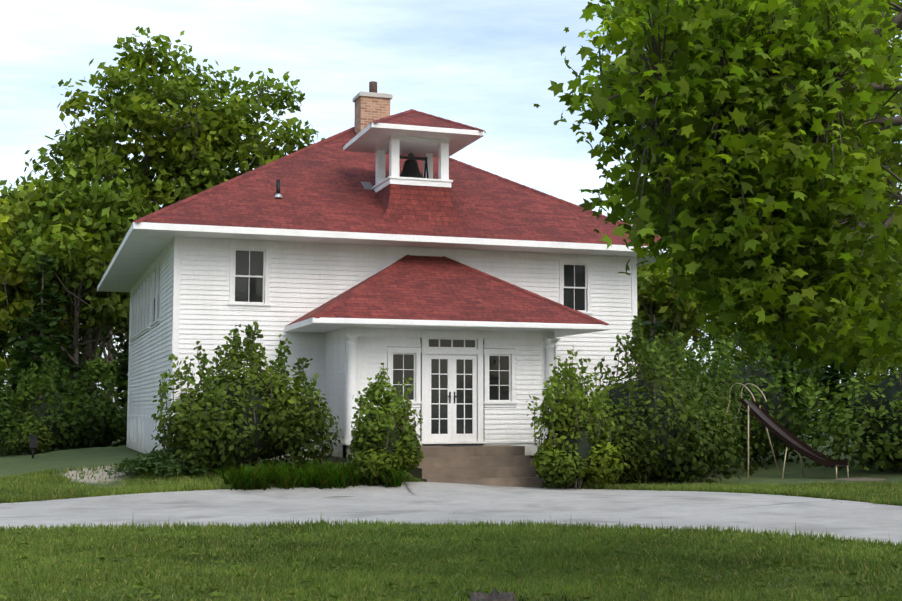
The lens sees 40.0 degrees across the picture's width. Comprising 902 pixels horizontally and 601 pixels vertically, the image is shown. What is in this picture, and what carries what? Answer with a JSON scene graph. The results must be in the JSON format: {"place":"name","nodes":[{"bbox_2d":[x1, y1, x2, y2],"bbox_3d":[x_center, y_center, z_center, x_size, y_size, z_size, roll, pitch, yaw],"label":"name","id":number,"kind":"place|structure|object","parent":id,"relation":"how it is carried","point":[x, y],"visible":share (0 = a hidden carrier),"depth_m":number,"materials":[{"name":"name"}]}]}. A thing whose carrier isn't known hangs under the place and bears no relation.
{"place":"outdoors","nodes":[
{"label":"outdoors","id":0,"kind":"place"},
{"bbox_2d":[0,481,901,545],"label":"driveway","id":1,"kind":"structure","parent":0,"point":[423,502],"depth_m":20.31,"materials":[{"name":"grey concrete"}]},
{"bbox_2d":[0,419,901,600],"bbox_3d":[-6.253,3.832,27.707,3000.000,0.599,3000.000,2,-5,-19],"label":"lawn","id":2,"kind":"structure","parent":0,"point":[17,464],"depth_m":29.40,"materials":[{"name":"green plant"}]},
{"bbox_2d":[3,409,53,454],"bbox_3d":[-13.347,4.158,39.221,1.528,1.489,1.529,2,-5,-19],"label":"hedge","id":3,"kind":"object","parent":2,"relation":"on","point":[45,442],"depth_m":38.92,"materials":[{"name":"green plant"}]},
{"bbox_2d":[0,346,56,454],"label":"hedge","id":4,"kind":"object","parent":2,"relation":"on","point":[13,363],"depth_m":44.11,"materials":[{"name":"green plant"}]},
{"bbox_2d":[29,435,37,457],"bbox_3d":[-12.051,4.247,35.767,0.260,0.710,0.220,2,-5,-19],"label":"utility post","id":5,"kind":"object","parent":2,"relation":"on","point":[32,441],"visible":0.81,"depth_m":35.70,"materials":[{"name":"black metal"}]},
{"bbox_2d":[0,351,108,454],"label":"hedge","id":6,"kind":"object","parent":2,"relation":"on","point":[82,423],"depth_m":41.03,"materials":[{"name":"green plant"}]},
{"bbox_2d":[62,354,127,447],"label":"hedge","id":7,"kind":"object","parent":2,"relation":"on","point":[95,369],"depth_m":43.65,"materials":[{"name":"green plant"}]},
{"bbox_2d":[0,26,324,391],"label":"tree","id":8,"kind":"object","parent":2,"relation":"on","point":[220,141],"depth_m":51.31,"materials":[{"name":"green plant"}]},
{"bbox_2d":[104,447,229,477],"bbox_3d":[-5.636,3.227,24.912,2.201,0.585,1.925,-1,-5,14],"label":"plant","id":9,"kind":"object","parent":2,"relation":"on","point":[168,460],"visible":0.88,"depth_m":24.50,"materials":[{"name":"green plant"}]},
{"bbox_2d":[151,321,342,471],"bbox_3d":[-4.359,2.005,26.228,3.945,3.209,3.534,2,-5,-19],"label":"bush","id":10,"kind":"object","parent":2,"relation":"on","point":[184,438],"depth_m":25.40,"materials":[{"name":"green plant"}]},
{"bbox_2d":[211,456,416,490],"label":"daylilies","id":11,"kind":"object","parent":2,"relation":"on","point":[283,476],"visible":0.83,"depth_m":24.21,"materials":[{"name":"green plant"}]},
{"bbox_2d":[127,244,632,456],"bbox_3d":[-2.527,1.746,34.991,11.642,4.840,15.042,2,-5,-19],"label":"house siding","id":12,"kind":"object","parent":2,"relation":"on","point":[302,282],"visible":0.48,"depth_m":28.93,"materials":[{"name":"white wood"}]},
{"bbox_2d":[126,237,637,459],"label":"house trim","id":13,"kind":"structure","parent":2,"relation":"on","point":[424,354],"depth_m":28.21,"materials":[{"name":"white wood"}]},
{"bbox_2d":[135,250,586,441],"bbox_3d":[-2.559,1.761,34.930,11.439,5.200,14.832,2,-5,-19],"label":"house glass","id":14,"kind":"object","parent":13,"relation":"in","point":[251,287],"visible":0.08,"depth_m":28.22,"materials":[{"name":"grey glass"}]},
{"bbox_2d":[97,222,672,291],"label":"roof fascia","id":15,"kind":"structure","parent":13,"relation":"on","point":[142,247],"depth_m":29.41,"materials":[{"name":"white wood"}]},
{"bbox_2d":[96,127,660,286],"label":"roof shingles","id":16,"kind":"object","parent":15,"relation":"on","point":[322,188],"visible":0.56,"depth_m":30.65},
{"bbox_2d":[274,193,282,198],"bbox_3d":[-4.126,-2.478,29.626,0.247,0.151,0.256,2,-5,-19],"label":"vent pipe flashing","id":17,"kind":"object","parent":16,"relation":"on","point":[277,195],"visible":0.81,"depth_m":29.55,"materials":[{"name":"silver metal"}]},
{"bbox_2d":[276,179,279,193],"bbox_3d":[-4.132,-2.656,29.661,0.095,0.470,0.100,2,-5,-19],"label":"vent pipe","id":18,"kind":"object","parent":17,"relation":"on","point":[277,185],"visible":0.66,"depth_m":29.63,"materials":[{"name":"grey metal"}]},
{"bbox_2d":[361,182,373,189],"bbox_3d":[-2.115,-2.903,31.352,0.250,0.274,0.450,2,-5,-19],"label":"roof flashing","id":19,"kind":"object","parent":16,"relation":"on","point":[367,185],"visible":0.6,"depth_m":31.35,"materials":[{"name":"grey metal"}]},
{"bbox_2d":[354,96,389,133],"bbox_3d":[-2.228,-4.854,35.094,0.860,1.652,0.700,2,-5,-19],"label":"chimney","id":20,"kind":"object","parent":16,"relation":"on","point":[368,110],"visible":0.45,"depth_m":34.80,"materials":[{"name":"beige brick"}]},
{"bbox_2d":[353,91,392,101],"bbox_3d":[-2.228,-5.742,35.173,0.960,0.130,0.800,2,-5,-19],"label":"chimney cap","id":21,"kind":"object","parent":20,"relation":"on","point":[372,94],"visible":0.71,"depth_m":34.82,"materials":[{"name":"grey concrete"}]},
{"bbox_2d":[369,81,376,92],"bbox_3d":[-2.208,-5.985,35.201,0.224,0.420,0.230,2,-5,-19],"label":"chimney flue","id":22,"kind":"object","parent":21,"relation":"on","point":[372,86],"visible":0.66,"depth_m":35.11,"materials":[{"name":"brown metal"}]},
{"bbox_2d":[359,184,487,238],"bbox_3d":[-0.938,-2.009,30.620,3.291,1.450,3.037,2,-5,-19],"label":"belfry base","id":23,"kind":"object","parent":16,"relation":"on","point":[416,204],"visible":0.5,"depth_m":29.95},
{"bbox_2d":[372,135,452,192],"bbox_3d":[-1.056,-3.298,31.084,1.620,1.200,2.102,2,-5,-19],"label":"belfry frame","id":24,"kind":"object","parent":23,"relation":"on","point":[394,146],"depth_m":30.37,"materials":[{"name":"white wood"}]},
{"bbox_2d":[343,122,483,156],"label":"belfry eaves","id":25,"kind":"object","parent":24,"relation":"on","point":[370,137],"depth_m":30.02,"materials":[{"name":"white paint"}]},
{"bbox_2d":[342,109,485,145],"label":"cupola roof shingles","id":26,"kind":"object","parent":25,"relation":"on","point":[413,117],"visible":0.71,"depth_m":30.07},
{"bbox_2d":[399,152,428,177],"bbox_3d":[-1.024,-3.361,30.846,0.914,0.943,0.760,2,-5,-19],"label":"bell","id":27,"kind":"object","parent":23,"relation":"attached to","point":[410,167],"visible":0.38,"depth_m":30.71,"materials":[{"name":"black metal"}]},
{"bbox_2d":[286,255,608,325],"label":"porch roof shingles","id":28,"kind":"object","parent":13,"relation":"attached to","point":[411,287],"visible":0.98,"depth_m":28.14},
{"bbox_2d":[285,317,611,336],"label":"porch roof eaves","id":29,"kind":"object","parent":13,"relation":"attached to","point":[320,325],"depth_m":27.31,"materials":[{"name":"white wood"}]},
{"bbox_2d":[446,392,459,402],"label":"door handles","id":30,"kind":"object","parent":13,"relation":"attached to","point":[449,396],"depth_m":27.87,"materials":[{"name":"black metal"}]},
{"bbox_2d":[347,363,424,484],"bbox_3d":[-1.329,2.503,25.223,1.636,2.470,1.770,2,-5,-19],"label":"bush","id":31,"kind":"object","parent":2,"relation":"on","point":[410,450],"depth_m":24.90,"materials":[{"name":"green plant"}]},
{"bbox_2d":[325,455,546,481],"bbox_3d":[-0.309,4.018,28.724,4.860,0.910,2.070,2,-5,-19],"label":"house foundation","id":32,"kind":"object","parent":2,"relation":"on","point":[346,459],"depth_m":28.15,"materials":[{"name":"grey concrete"}]},
{"bbox_2d":[0,194,898,425],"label":"background trees","id":33,"kind":"object","parent":2,"relation":"on","point":[4,364],"depth_m":104.35,"materials":[{"name":"green plant"}]},
{"bbox_2d":[0,160,901,450],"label":"woods","id":34,"kind":"object","parent":2,"relation":"on","point":[54,250],"depth_m":46.96,"materials":[{"name":"green plant"}]},
{"bbox_2d":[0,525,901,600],"bbox_3d":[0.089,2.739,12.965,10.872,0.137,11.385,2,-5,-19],"label":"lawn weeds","id":35,"kind":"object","parent":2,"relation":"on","point":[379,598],"visible":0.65,"depth_m":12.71,"materials":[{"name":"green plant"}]},
{"bbox_2d":[406,445,541,487],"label":"entrance steps","id":36,"kind":"structure","parent":2,"relation":"on","point":[503,465],"depth_m":26.34,"materials":[{"name":"concrete"}]},
{"bbox_2d":[443,445,481,446],"bbox_3d":[0.265,3.189,27.222,0.760,0.015,0.450,2,-5,-19],"label":"door mat","id":37,"kind":"object","parent":36,"relation":"on","point":[460,445],"depth_m":27.20,"materials":[{"name":"black rubber"}]},
{"bbox_2d":[469,588,516,600],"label":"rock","id":38,"kind":"object","parent":2,"relation":"on","point":[495,595],"visible":1,"depth_m":9.85,"materials":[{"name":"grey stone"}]},
{"bbox_2d":[418,590,591,600],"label":"grass","id":39,"kind":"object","parent":2,"relation":"on","point":[514,593],"visible":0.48,"depth_m":10.33,"materials":[{"name":"green plant"}]},
{"bbox_2d":[526,346,626,488],"bbox_3d":[2.549,2.468,26.142,2.057,3.098,1.847,2,-5,-19],"label":"bush","id":40,"kind":"object","parent":2,"relation":"on","point":[552,468],"depth_m":25.65,"materials":[{"name":"green plant"}]},
{"bbox_2d":[544,315,746,484],"bbox_3d":[4.480,2.286,28.473,4.818,3.877,4.116,2,-5,-19],"label":"bush","id":41,"kind":"object","parent":2,"relation":"on","point":[698,456],"depth_m":27.57,"materials":[{"name":"green plant"}]},
{"bbox_2d":[650,342,770,477],"bbox_3d":[5.836,2.755,31.288,4.376,3.435,3.465,2,-5,-19],"label":"bush","id":42,"kind":"object","parent":2,"relation":"on","point":[701,369],"depth_m":31.11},
{"bbox_2d":[674,316,832,464],"bbox_3d":[7.971,2.390,34.482,5.235,4.380,5.968,2,-5,-19],"label":"hedge","id":43,"kind":"object","parent":2,"relation":"on","point":[724,348],"depth_m":33.19,"materials":[{"name":"green plant"}]},
{"bbox_2d":[707,383,848,478],"bbox_3d":[7.687,3.114,29.703,1.219,2.303,3.781,3,-6,-28],"label":"slide frame","id":44,"kind":"object","parent":2,"relation":"on","point":[727,411],"visible":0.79,"depth_m":30.12,"materials":[{"name":"beige metal"}]},
{"bbox_2d":[740,396,847,466],"bbox_3d":[7.968,3.073,29.436,0.440,1.624,2.973,4,-6,-38],"label":"slide chute","id":45,"kind":"object","parent":44,"relation":"attached to","point":[772,424],"visible":1,"depth_m":29.43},
{"bbox_2d":[698,474,884,480],"bbox_3d":[7.938,4.195,29.477,1.088,0.103,5.454,4,-6,-38],"label":"dirt patch","id":46,"kind":"object","parent":2,"relation":"on","point":[863,479],"visible":0.6,"depth_m":27.87,"materials":[{"name":"brown soil"}]},
{"bbox_2d":[788,331,901,472],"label":"hedge","id":47,"kind":"object","parent":2,"relation":"on","point":[869,452],"depth_m":29.26,"materials":[{"name":"green plant"}]},
{"bbox_2d":[0,0,901,410],"label":"sky","id":48,"kind":"structure","parent":0,"point":[485,65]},
{"bbox_2d":[534,0,901,382],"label":"maple tree","id":49,"kind":"object","parent":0,"point":[792,196],"depth_m":8.05,"materials":[{"name":"green plant"}]}
]}

